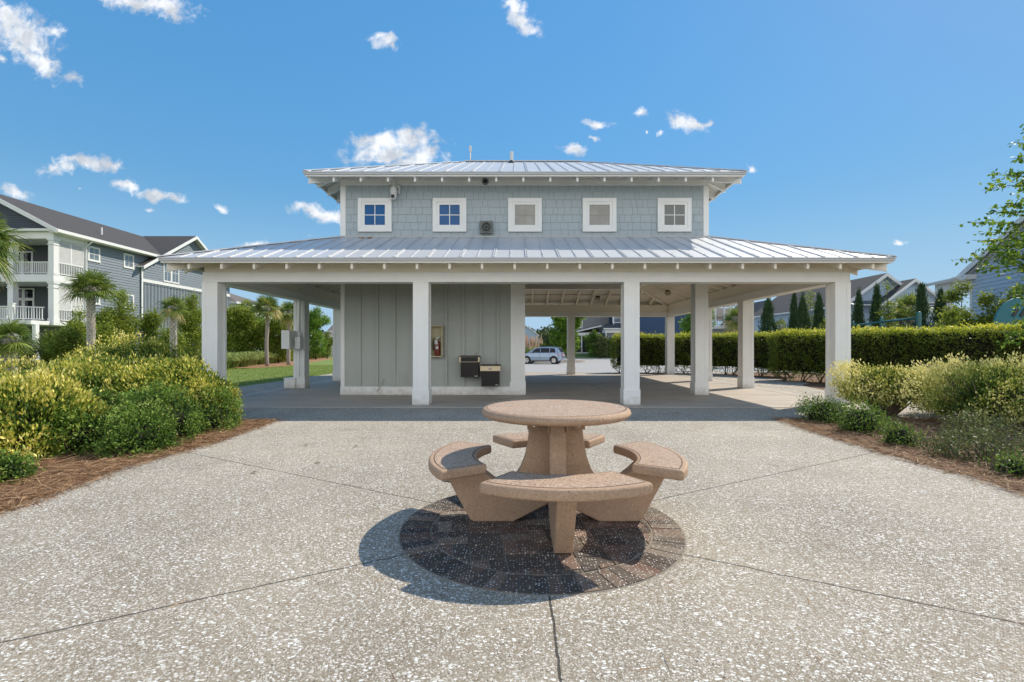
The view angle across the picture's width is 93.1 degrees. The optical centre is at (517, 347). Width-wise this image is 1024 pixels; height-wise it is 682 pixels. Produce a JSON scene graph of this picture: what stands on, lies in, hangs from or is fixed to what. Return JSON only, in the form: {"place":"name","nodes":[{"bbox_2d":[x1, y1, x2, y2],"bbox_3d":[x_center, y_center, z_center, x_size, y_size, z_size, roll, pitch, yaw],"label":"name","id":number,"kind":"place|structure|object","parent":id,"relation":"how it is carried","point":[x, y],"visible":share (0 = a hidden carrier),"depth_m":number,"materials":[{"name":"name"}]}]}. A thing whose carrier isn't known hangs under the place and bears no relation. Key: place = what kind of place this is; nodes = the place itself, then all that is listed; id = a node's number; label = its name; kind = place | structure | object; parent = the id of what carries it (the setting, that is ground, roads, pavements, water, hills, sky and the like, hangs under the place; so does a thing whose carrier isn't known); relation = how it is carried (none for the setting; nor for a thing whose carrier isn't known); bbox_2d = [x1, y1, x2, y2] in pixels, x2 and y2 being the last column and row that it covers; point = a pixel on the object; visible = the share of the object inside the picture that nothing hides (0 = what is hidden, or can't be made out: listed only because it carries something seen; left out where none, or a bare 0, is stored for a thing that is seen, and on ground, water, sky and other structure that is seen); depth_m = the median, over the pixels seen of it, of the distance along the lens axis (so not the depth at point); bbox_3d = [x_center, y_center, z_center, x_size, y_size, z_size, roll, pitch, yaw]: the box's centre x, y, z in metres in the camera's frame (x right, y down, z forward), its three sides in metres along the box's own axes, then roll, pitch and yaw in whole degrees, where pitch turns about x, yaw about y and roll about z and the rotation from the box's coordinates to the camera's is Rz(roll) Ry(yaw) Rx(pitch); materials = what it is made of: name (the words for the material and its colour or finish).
{"place":"outdoors","nodes":[
{"label":"outdoors","id":0,"kind":"place"},
{"bbox_2d":[0,417,290,513],"bbox_3d":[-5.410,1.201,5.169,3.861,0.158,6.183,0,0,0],"label":"pine straw","id":1,"kind":"object","parent":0,"point":[245,426],"visible":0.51,"depth_m":4.87,"materials":[{"name":"wood"}]},
{"bbox_2d":[0,445,45,484],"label":"green shrub","id":2,"kind":"object","parent":1,"relation":"on","point":[11,466],"visible":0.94,"depth_m":4.42,"materials":[{"name":"green plant"}]},
{"bbox_2d":[0,364,115,463],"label":"variegated shrub","id":3,"kind":"object","parent":1,"relation":"on","point":[12,392],"visible":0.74,"depth_m":5.40,"materials":[{"name":"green plant"}]},
{"bbox_2d":[0,396,126,459],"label":"green shrub","id":4,"kind":"object","parent":1,"relation":"on","point":[82,435],"visible":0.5,"depth_m":5.50,"materials":[{"name":"green plant"}]},
{"bbox_2d":[5,351,134,409],"bbox_3d":[-6.240,0.656,6.813,2.101,1.223,1.994,0,0,0],"label":"variegated shrub","id":5,"kind":"object","parent":1,"relation":"on","point":[86,377],"visible":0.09,"depth_m":6.79,"materials":[{"name":"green plant"}]},
{"bbox_2d":[33,349,171,384],"bbox_3d":[-7.068,0.643,8.278,2.496,1.253,2.142,0,0,-20],"label":"variegated shrub","id":6,"kind":"object","parent":1,"relation":"on","point":[111,364],"visible":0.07,"depth_m":8.24,"materials":[{"name":"green plant"}]},
{"bbox_2d":[61,386,143,421],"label":"green shrub","id":7,"kind":"object","parent":1,"relation":"on","point":[105,394],"visible":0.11,"depth_m":6.38,"materials":[{"name":"green plant"}]},
{"bbox_2d":[50,328,201,369],"bbox_3d":[-8.434,0.403,10.668,3.304,1.725,2.122,0,0,0],"label":"variegated shrub","id":8,"kind":"object","parent":1,"relation":"on","point":[168,352],"visible":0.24,"depth_m":10.58,"materials":[{"name":"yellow plant"}]},
{"bbox_2d":[89,398,183,459],"bbox_3d":[-4.427,0.926,5.678,0.876,0.679,0.987,0,0,-44],"label":"green shrub","id":9,"kind":"object","parent":1,"relation":"on","point":[134,438],"visible":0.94,"depth_m":5.57,"materials":[{"name":"green plant"}]},
{"bbox_2d":[94,377,209,451],"bbox_3d":[-4.707,0.818,6.302,1.195,0.895,1.650,0,0,-36],"label":"green shrub","id":10,"kind":"object","parent":1,"relation":"on","point":[193,417],"visible":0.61,"depth_m":6.22,"materials":[{"name":"green plant"}]},
{"bbox_2d":[93,352,242,423],"bbox_3d":[-5.325,0.671,7.564,1.907,1.194,1.895,0,0,0],"label":"variegated shrub","id":11,"kind":"object","parent":1,"relation":"on","point":[188,372],"visible":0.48,"depth_m":7.10,"materials":[{"name":"green plant"}]},
{"bbox_2d":[183,381,246,433],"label":"green shrub","id":12,"kind":"object","parent":1,"relation":"on","point":[214,413],"visible":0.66,"depth_m":7.10,"materials":[{"name":"green plant"}]},
{"bbox_2d":[18,357,332,386],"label":"lawn","id":13,"kind":"structure","parent":0,"point":[328,362],"depth_m":23.45,"materials":[{"name":"green plant"}]},
{"bbox_2d":[0,212,33,291],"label":"palm tree","id":14,"kind":"object","parent":13,"relation":"on","point":[4,237],"visible":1,"depth_m":13.88,"materials":[{"name":"green plant"}]},
{"bbox_2d":[0,317,38,373],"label":"palm tree","id":15,"kind":"object","parent":13,"relation":"on","point":[11,346],"visible":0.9,"depth_m":14.41,"materials":[{"name":"green plant"}]},
{"bbox_2d":[0,335,42,370],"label":"myrtle tree","id":16,"kind":"object","parent":13,"relation":"on","point":[33,348],"visible":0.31,"depth_m":23.96,"materials":[{"name":"green plant"}]},
{"bbox_2d":[0,355,56,374],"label":"variegated shrub","id":17,"kind":"object","parent":13,"relation":"on","point":[4,365],"visible":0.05,"depth_m":8.45,"materials":[{"name":"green plant"}]},
{"bbox_2d":[35,328,58,365],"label":"myrtle tree","id":18,"kind":"object","parent":13,"relation":"on","point":[45,355],"visible":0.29,"depth_m":24.75,"materials":[{"name":"green plant"}]},
{"bbox_2d":[36,323,85,362],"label":"myrtle tree","id":19,"kind":"object","parent":13,"relation":"on","point":[68,340],"visible":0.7,"depth_m":23.78,"materials":[{"name":"green plant"}]},
{"bbox_2d":[60,305,86,350],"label":"myrtle tree","id":20,"kind":"object","parent":13,"relation":"on","point":[76,323],"visible":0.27,"depth_m":25.32,"materials":[{"name":"green plant"}]},
{"bbox_2d":[57,268,124,362],"bbox_3d":[-18.138,-1.037,20.729,2.289,4.788,2.294,0,0,0],"label":"palm tree","id":21,"kind":"object","parent":13,"relation":"on","point":[87,284],"visible":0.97,"depth_m":20.57,"materials":[{"name":"green plant"}]},
{"bbox_2d":[80,319,123,360],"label":"myrtle tree","id":22,"kind":"object","parent":13,"relation":"on","point":[108,332],"visible":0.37,"depth_m":23.37,"materials":[{"name":"green plant"}]},
{"bbox_2d":[82,288,146,353],"bbox_3d":[-20.775,-0.899,25.225,2.372,4.501,2.572,0,0,0],"label":"myrtle tree","id":23,"kind":"object","parent":13,"relation":"on","point":[123,320],"visible":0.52,"depth_m":24.99,"materials":[{"name":"green plant"}]},
{"bbox_2d":[0,194,229,363],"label":"house","id":24,"kind":"structure","parent":13,"relation":"on","point":[63,245],"depth_m":35.93,"materials":[{"name":"grey wood"}]},
{"bbox_2d":[23,299,34,319],"bbox_3d":[-36.150,-2.705,35.900,0.780,1.750,0.060,0,0,0],"label":"window","id":25,"kind":"structure","parent":24,"relation":"in","point":[26,302],"depth_m":35.90,"materials":[{"name":"glass"}]},
{"bbox_2d":[87,246,100,262],"bbox_3d":[-31.957,-7.035,36.620,0.085,1.130,1.110,0,0,0],"label":"window","id":26,"kind":"structure","parent":24,"relation":"in","point":[93,259],"depth_m":36.58,"materials":[{"name":"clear glass"}]},
{"bbox_2d":[137,303,167,357],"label":"myrtle tree","id":27,"kind":"object","parent":13,"relation":"on","point":[151,321],"visible":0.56,"depth_m":26.38,"materials":[{"name":"green plant"}]},
{"bbox_2d":[153,325,189,359],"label":"myrtle tree","id":28,"kind":"object","parent":13,"relation":"on","point":[166,336],"visible":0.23,"depth_m":24.32,"materials":[{"name":"green plant"}]},
{"bbox_2d":[157,295,189,360],"bbox_3d":[-15.248,-0.522,21.470,1.381,3.755,1.413,0,0,0],"label":"palm tree","id":29,"kind":"object","parent":13,"relation":"on","point":[173,313],"visible":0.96,"depth_m":21.38,"materials":[{"name":"green plant"}]},
{"bbox_2d":[177,292,201,356],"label":"myrtle tree","id":30,"kind":"object","parent":13,"relation":"on","point":[191,326],"visible":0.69,"depth_m":26.76,"materials":[{"name":"green plant"}]},
{"bbox_2d":[227,300,264,352],"bbox_3d":[-20.560,-1.095,35.909,3.784,4.894,2.788,0,0,-37],"label":"tree","id":31,"kind":"object","parent":13,"relation":"on","point":[240,318],"visible":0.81,"depth_m":35.42,"materials":[{"name":"green plant"}]},
{"bbox_2d":[231,358,332,368],"bbox_3d":[-19.171,1.290,42.292,3.391,0.200,28.869,0,0,-13],"label":"mulch bed","id":32,"kind":"object","parent":13,"relation":"on","point":[285,363],"visible":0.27,"depth_m":33.90,"materials":[{"name":"brown soil"}]},
{"bbox_2d":[249,294,282,365],"bbox_3d":[-15.941,-1.116,30.877,2.246,4.941,2.244,0,0,0],"label":"palm tree","id":33,"kind":"object","parent":32,"relation":"on","point":[268,302],"visible":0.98,"depth_m":30.77,"materials":[{"name":"green plant"}]},
{"bbox_2d":[248,313,292,362],"bbox_3d":[-18.301,-0.672,36.968,3.878,4.046,3.102,0,0,0],"label":"tree","id":34,"kind":"object","parent":32,"relation":"on","point":[274,344],"visible":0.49,"depth_m":36.27,"materials":[{"name":"green plant"}]},
{"bbox_2d":[277,301,292,364],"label":"palm tree","id":35,"kind":"object","parent":32,"relation":"on","point":[287,316],"visible":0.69,"depth_m":32.79,"materials":[{"name":"green plant"}]},
{"bbox_2d":[321,331,332,358],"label":"tree","id":36,"kind":"object","parent":32,"relation":"on","point":[330,343],"visible":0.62,"depth_m":51.92,"materials":[{"name":"green plant"}]},
{"bbox_2d":[309,306,331,359],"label":"tree","id":37,"kind":"object","parent":13,"relation":"on","point":[316,322],"visible":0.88,"depth_m":47.66,"materials":[{"name":"green plant"}]},
{"bbox_2d":[227,365,332,385],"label":"turf","id":38,"kind":"structure","parent":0,"point":[285,369],"depth_m":22.72,"materials":[{"name":"green plant"}]},
{"bbox_2d":[0,372,1023,681],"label":"patio","id":39,"kind":"structure","parent":0,"point":[280,558],"depth_m":2.63,"materials":[{"name":"grey concrete"}]},
{"bbox_2d":[0,0,1023,331],"label":"sky","id":40,"kind":"structure","parent":0,"point":[871,126],"materials":[{"name":"blue"}]},
{"bbox_2d":[83,428,1023,681],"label":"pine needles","id":41,"kind":"object","parent":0,"point":[530,591],"visible":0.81,"depth_m":2.33,"materials":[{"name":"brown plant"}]},
{"bbox_2d":[575,353,616,357],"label":"lawn","id":42,"kind":"structure","parent":0,"point":[579,355],"depth_m":70.07,"materials":[{"name":"green plant"}]},
{"bbox_2d":[575,317,608,352],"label":"house","id":43,"kind":"structure","parent":42,"relation":"on","point":[589,324],"depth_m":76.97,"materials":[{"name":"grey"}]},
{"bbox_2d":[582,329,601,357],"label":"street shrub","id":44,"kind":"object","parent":42,"relation":"on","point":[591,337],"visible":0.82,"depth_m":69.19,"materials":[{"name":"green plant"}]},
{"bbox_2d":[592,335,609,357],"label":"street shrub","id":45,"kind":"object","parent":42,"relation":"on","point":[601,349],"visible":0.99,"depth_m":68.54,"materials":[{"name":"green plant"}]},
{"bbox_2d":[602,314,689,350],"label":"house","id":46,"kind":"structure","parent":42,"relation":"on","point":[648,325],"depth_m":73.48,"materials":[{"name":"blue"}]},
{"bbox_2d":[525,359,798,371],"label":"parking lot","id":47,"kind":"structure","parent":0,"point":[596,365],"depth_m":39.23,"materials":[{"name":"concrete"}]},
{"bbox_2d":[525,333,542,362],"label":"pampas grass","id":48,"kind":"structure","parent":47,"relation":"on","point":[529,347],"depth_m":51.52,"materials":[{"name":"beige plant"}]},
{"bbox_2d":[525,347,565,363],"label":"parked car","id":49,"kind":"object","parent":47,"relation":"on","point":[554,355],"visible":0.92,"depth_m":47.76,"materials":[{"name":"silver metal"}]},
{"bbox_2d":[548,317,586,359],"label":"maple tree","id":50,"kind":"object","parent":47,"relation":"on","point":[560,324],"visible":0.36,"depth_m":57.47,"materials":[{"name":"green plant"}]},
{"bbox_2d":[678,309,717,367],"bbox_3d":[12.326,-0.775,32.901,2.848,5.033,2.737,0,0,0],"label":"tree","id":51,"kind":"object","parent":47,"relation":"on","point":[686,326],"visible":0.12,"depth_m":32.73,"materials":[{"name":"green plant"}]},
{"bbox_2d":[712,305,735,335],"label":"house","id":52,"kind":"structure","parent":47,"relation":"on","point":[719,312],"depth_m":55.15,"materials":[{"name":"white"}]},
{"bbox_2d":[719,306,754,332],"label":"palm tree","id":53,"kind":"object","parent":47,"relation":"on","point":[732,326],"visible":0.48,"depth_m":39.72,"materials":[{"name":"green plant"}]},
{"bbox_2d":[757,298,779,371],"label":"juniper tree","id":54,"kind":"object","parent":47,"relation":"on","point":[768,322],"visible":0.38,"depth_m":25.87,"materials":[{"name":"green plant"}]},
{"bbox_2d":[785,293,798,371],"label":"juniper tree","id":55,"kind":"object","parent":47,"relation":"on","point":[792,320],"visible":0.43,"depth_m":26.93,"materials":[{"name":"green plant"}]},
{"bbox_2d":[794,291,811,330],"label":"juniper tree","id":56,"kind":"object","parent":47,"relation":"on","point":[802,317],"visible":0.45,"depth_m":24.88,"materials":[{"name":"green plant"}]},
{"bbox_2d":[811,292,825,329],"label":"juniper tree","id":57,"kind":"object","parent":47,"relation":"on","point":[819,311],"visible":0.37,"depth_m":25.90,"materials":[{"name":"green plant"}]},
{"bbox_2d":[754,273,952,332],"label":"house","id":58,"kind":"structure","parent":47,"relation":"on","point":[781,303],"depth_m":33.99,"materials":[{"name":"grey"}]},
{"bbox_2d":[851,286,865,334],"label":"juniper tree","id":59,"kind":"object","parent":47,"relation":"on","point":[857,316],"visible":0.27,"depth_m":25.89,"materials":[{"name":"green plant"}]},
{"bbox_2d":[866,282,883,333],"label":"juniper tree","id":60,"kind":"object","parent":47,"relation":"on","point":[875,306],"visible":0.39,"depth_m":24.91,"materials":[{"name":"green plant"}]},
{"bbox_2d":[889,298,917,327],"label":"young tree","id":61,"kind":"object","parent":47,"relation":"on","point":[903,313],"visible":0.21,"depth_m":24.83,"materials":[{"name":"green plant"}]},
{"bbox_2d":[890,291,932,326],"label":"tree","id":62,"kind":"object","parent":47,"relation":"on","point":[910,298],"visible":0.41,"depth_m":30.73,"materials":[{"name":"green plant"}]},
{"bbox_2d":[910,281,932,328],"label":"juniper tree","id":63,"kind":"object","parent":47,"relation":"on","point":[921,302],"visible":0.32,"depth_m":24.89,"materials":[{"name":"green plant"}]},
{"bbox_2d":[930,286,946,326],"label":"juniper tree","id":64,"kind":"object","parent":47,"relation":"on","point":[940,304],"visible":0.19,"depth_m":24.97,"materials":[{"name":"green plant"}]},
{"bbox_2d":[825,358,951,415],"bbox_3d":[6.561,0.721,8.828,1.718,1.083,1.721,0,0,0],"label":"variegated shrub","id":65,"kind":"object","parent":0,"point":[876,381],"visible":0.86,"depth_m":8.52,"materials":[{"name":"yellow plant"}]},
{"bbox_2d":[922,351,977,414],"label":"variegated shrub","id":66,"kind":"object","parent":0,"point":[950,361],"visible":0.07,"depth_m":8.78,"materials":[{"name":"green plant"}]},
{"bbox_3d":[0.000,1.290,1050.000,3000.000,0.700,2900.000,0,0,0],"label":"ground","id":67,"kind":"structure","parent":0,"visible":0},
{"bbox_2d":[229,293,271,351],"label":"house","id":68,"kind":"structure","parent":67,"relation":"on","point":[233,298],"depth_m":61.97,"materials":[{"name":"white"}]},
{"bbox_2d":[398,495,686,595],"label":"brick paving","id":69,"kind":"structure","parent":67,"relation":"on","point":[668,543],"depth_m":2.91,"materials":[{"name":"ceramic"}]},
{"bbox_2d":[428,399,687,553],"bbox_3d":[0.272,0.816,3.430,1.770,0.796,1.770,0,0,0],"label":"picnic table","id":70,"kind":"object","parent":69,"relation":"on","point":[559,477],"visible":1,"depth_m":3.24,"materials":[{"name":"brown concrete"}]},
{"bbox_2d":[238,374,868,407],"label":"porch slab","id":71,"kind":"structure","parent":67,"relation":"on","point":[665,388],"depth_m":11.95,"materials":[{"name":"concrete"}]},
{"bbox_2d":[157,160,896,404],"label":"pavilion","id":72,"kind":"structure","parent":71,"relation":"on","point":[386,278],"depth_m":12.35,"materials":[{"name":"metal"}]},
{"bbox_2d":[281,288,302,376],"bbox_3d":[-6.598,-0.438,14.245,0.545,2.615,0.390,0,0,0],"label":"electrical panel","id":73,"kind":"object","parent":72,"relation":"attached to","point":[289,340],"visible":0.97,"depth_m":14.22,"materials":[{"name":"grey metal"}]},
{"bbox_2d":[358,198,391,231],"bbox_3d":[-3.625,-3.377,12.357,0.865,0.857,0.064,0,0,0],"label":"window","id":74,"kind":"structure","parent":72,"relation":"in","point":[374,214],"depth_m":12.33,"materials":[{"name":"blue glass"}]},
{"bbox_2d":[431,325,443,356],"bbox_3d":[-2.035,-0.160,12.284,0.335,0.800,0.168,0,0,0],"label":"extinguisher cabinet","id":75,"kind":"object","parent":72,"relation":"attached to","point":[437,331],"visible":0.68,"depth_m":12.35,"materials":[{"name":"beige plastic"}]},
{"bbox_2d":[432,198,466,231],"bbox_3d":[-1.720,-3.377,12.357,0.865,0.857,0.064,0,0,0],"label":"window","id":76,"kind":"structure","parent":72,"relation":"in","point":[449,214],"depth_m":12.33,"materials":[{"name":"blue glass"}]},
{"bbox_2d":[459,353,480,376],"bbox_3d":[-1.180,0.436,12.173,0.500,0.608,0.386,0,0,0],"label":"drinking fountain","id":77,"kind":"object","parent":72,"relation":"attached to","point":[470,365],"visible":1,"depth_m":12.02,"materials":[{"name":"metal"}]},
{"bbox_2d":[480,221,492,233],"bbox_3d":[-0.780,-3.050,12.298,0.330,0.320,0.116,0,0,0],"label":"horn speaker","id":78,"kind":"object","parent":72,"relation":"attached to","point":[486,227],"visible":1,"depth_m":12.27},
{"bbox_2d":[480,363,500,385],"bbox_3d":[-0.665,0.656,12.159,0.500,0.608,0.414,0,0,0],"label":"drinking fountain","id":79,"kind":"object","parent":72,"relation":"attached to","point":[490,374],"visible":1,"depth_m":12.02,"materials":[{"name":"metal"}]},
{"bbox_2d":[508,198,541,231],"bbox_3d":[0.200,-3.377,12.357,0.865,0.857,0.064,0,0,0],"label":"window","id":80,"kind":"structure","parent":72,"relation":"in","point":[524,214],"depth_m":12.33,"materials":[{"name":"beige glass"}]},
{"bbox_2d":[582,198,616,231],"bbox_3d":[2.100,-3.377,12.357,0.865,0.857,0.064,0,0,0],"label":"window","id":81,"kind":"structure","parent":72,"relation":"in","point":[599,214],"depth_m":12.33,"materials":[{"name":"beige glass"}]},
{"bbox_2d":[657,198,691,231],"bbox_3d":[4.010,-3.377,12.357,0.865,0.857,0.064,0,0,0],"label":"window","id":82,"kind":"structure","parent":72,"relation":"in","point":[673,214],"depth_m":12.33,"materials":[{"name":"white glass"}]},
{"bbox_2d":[720,372,948,390],"bbox_3d":[13.900,1.268,17.200,20.200,0.080,13.400,0,0,0],"label":"mulch bed","id":83,"kind":"object","parent":67,"relation":"on","point":[816,385],"visible":0.16,"depth_m":19.19,"materials":[{"name":"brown wood"}]},
{"bbox_2d":[608,329,800,376],"bbox_3d":[8.337,0.276,22.206,8.265,2.191,2.624,0,0,27],"label":"hedge","id":84,"kind":"object","parent":83,"relation":"on","point":[724,349],"visible":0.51,"depth_m":22.59,"materials":[{"name":"green plant"}]},
{"bbox_2d":[852,312,921,334],"bbox_3d":[14.660,0.010,19.548,0.185,2.480,6.324,0,0,17],"label":"climbing rail","id":85,"kind":"object","parent":83,"relation":"on","point":[881,321],"visible":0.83,"depth_m":17.85,"materials":[{"name":"metal"}]},
{"bbox_2d":[874,279,902,327],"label":"young tree","id":86,"kind":"object","parent":83,"relation":"on","point":[887,314],"visible":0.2,"depth_m":23.36,"materials":[{"name":"green plant"}]},
{"bbox_2d":[766,321,1023,383],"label":"hedge","id":87,"kind":"object","parent":83,"relation":"on","point":[802,351],"visible":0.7,"depth_m":14.88,"materials":[{"name":"green plant"}]},
{"bbox_2d":[930,296,966,329],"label":"young tree","id":88,"kind":"object","parent":83,"relation":"on","point":[952,317],"visible":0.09,"depth_m":19.92,"materials":[{"name":"green plant"}]},
{"bbox_2d":[937,278,978,327],"bbox_3d":[20.168,-0.950,21.897,1.849,4.602,1.696,0,0,0],"label":"young tree","id":89,"kind":"object","parent":83,"relation":"on","point":[954,296],"visible":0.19,"depth_m":21.85,"materials":[{"name":"green plant"}]},
{"bbox_2d":[964,286,1000,325],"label":"young tree","id":90,"kind":"object","parent":83,"relation":"on","point":[985,300],"visible":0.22,"depth_m":20.95,"materials":[{"name":"green plant"}]},
{"bbox_2d":[991,282,1023,324],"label":"young tree","id":91,"kind":"object","parent":83,"relation":"on","point":[1004,300],"visible":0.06,"depth_m":19.08,"materials":[{"name":"green plant"}]},
{"bbox_2d":[993,297,1023,330],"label":"play panel","id":92,"kind":"object","parent":83,"relation":"on","point":[1004,313],"visible":0.45,"depth_m":15.17,"materials":[{"name":"teal paint"}]},
{"bbox_2d":[770,415,1023,496],"bbox_3d":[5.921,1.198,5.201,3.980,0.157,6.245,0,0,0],"label":"pine straw","id":93,"kind":"object","parent":67,"relation":"on","point":[917,457],"visible":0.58,"depth_m":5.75,"materials":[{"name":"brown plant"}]},
{"bbox_2d":[790,392,850,422],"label":"green shrub","id":94,"kind":"object","parent":93,"relation":"on","point":[823,410],"visible":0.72,"depth_m":7.85,"materials":[{"name":"green plant"}]},
{"bbox_2d":[827,396,895,435],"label":"green shrub","id":95,"kind":"object","parent":93,"relation":"on","point":[862,419],"visible":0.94,"depth_m":6.87,"materials":[{"name":"green plant"}]},
{"bbox_2d":[873,416,928,447],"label":"green shrub","id":96,"kind":"object","parent":93,"relation":"on","point":[893,434],"visible":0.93,"depth_m":6.00,"materials":[{"name":"green plant"}]},
{"bbox_2d":[881,355,1023,431],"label":"variegated shrub","id":97,"kind":"object","parent":93,"relation":"on","point":[997,395],"visible":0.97,"depth_m":7.46,"materials":[{"name":"green plant"}]},
{"bbox_2d":[909,419,1023,464],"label":"green shrub","id":98,"kind":"object","parent":93,"relation":"on","point":[948,445],"visible":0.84,"depth_m":5.29,"materials":[{"name":"green plant"}]},
{"bbox_2d":[931,402,1023,448],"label":"green shrub","id":99,"kind":"object","parent":93,"relation":"on","point":[968,423],"visible":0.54,"depth_m":6.18,"materials":[{"name":"green plant"}]},
{"bbox_2d":[940,347,1023,427],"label":"variegated shrub","id":100,"kind":"object","parent":93,"relation":"on","point":[995,360],"visible":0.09,"depth_m":8.17,"materials":[{"name":"green plant"}]},
{"bbox_2d":[952,124,1023,348],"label":"tree","id":101,"kind":"object","parent":93,"relation":"on","point":[1011,257],"visible":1,"depth_m":9.44,"materials":[{"name":"green plant"}]},
{"bbox_2d":[974,446,1023,478],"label":"green shrub","id":102,"kind":"object","parent":93,"relation":"on","point":[1013,467],"visible":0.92,"depth_m":4.59,"materials":[{"name":"green plant"}]},
{"bbox_2d":[925,214,1023,318],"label":"house","id":103,"kind":"structure","parent":67,"relation":"on","point":[990,280],"depth_m":25.19,"materials":[{"name":"blue"}]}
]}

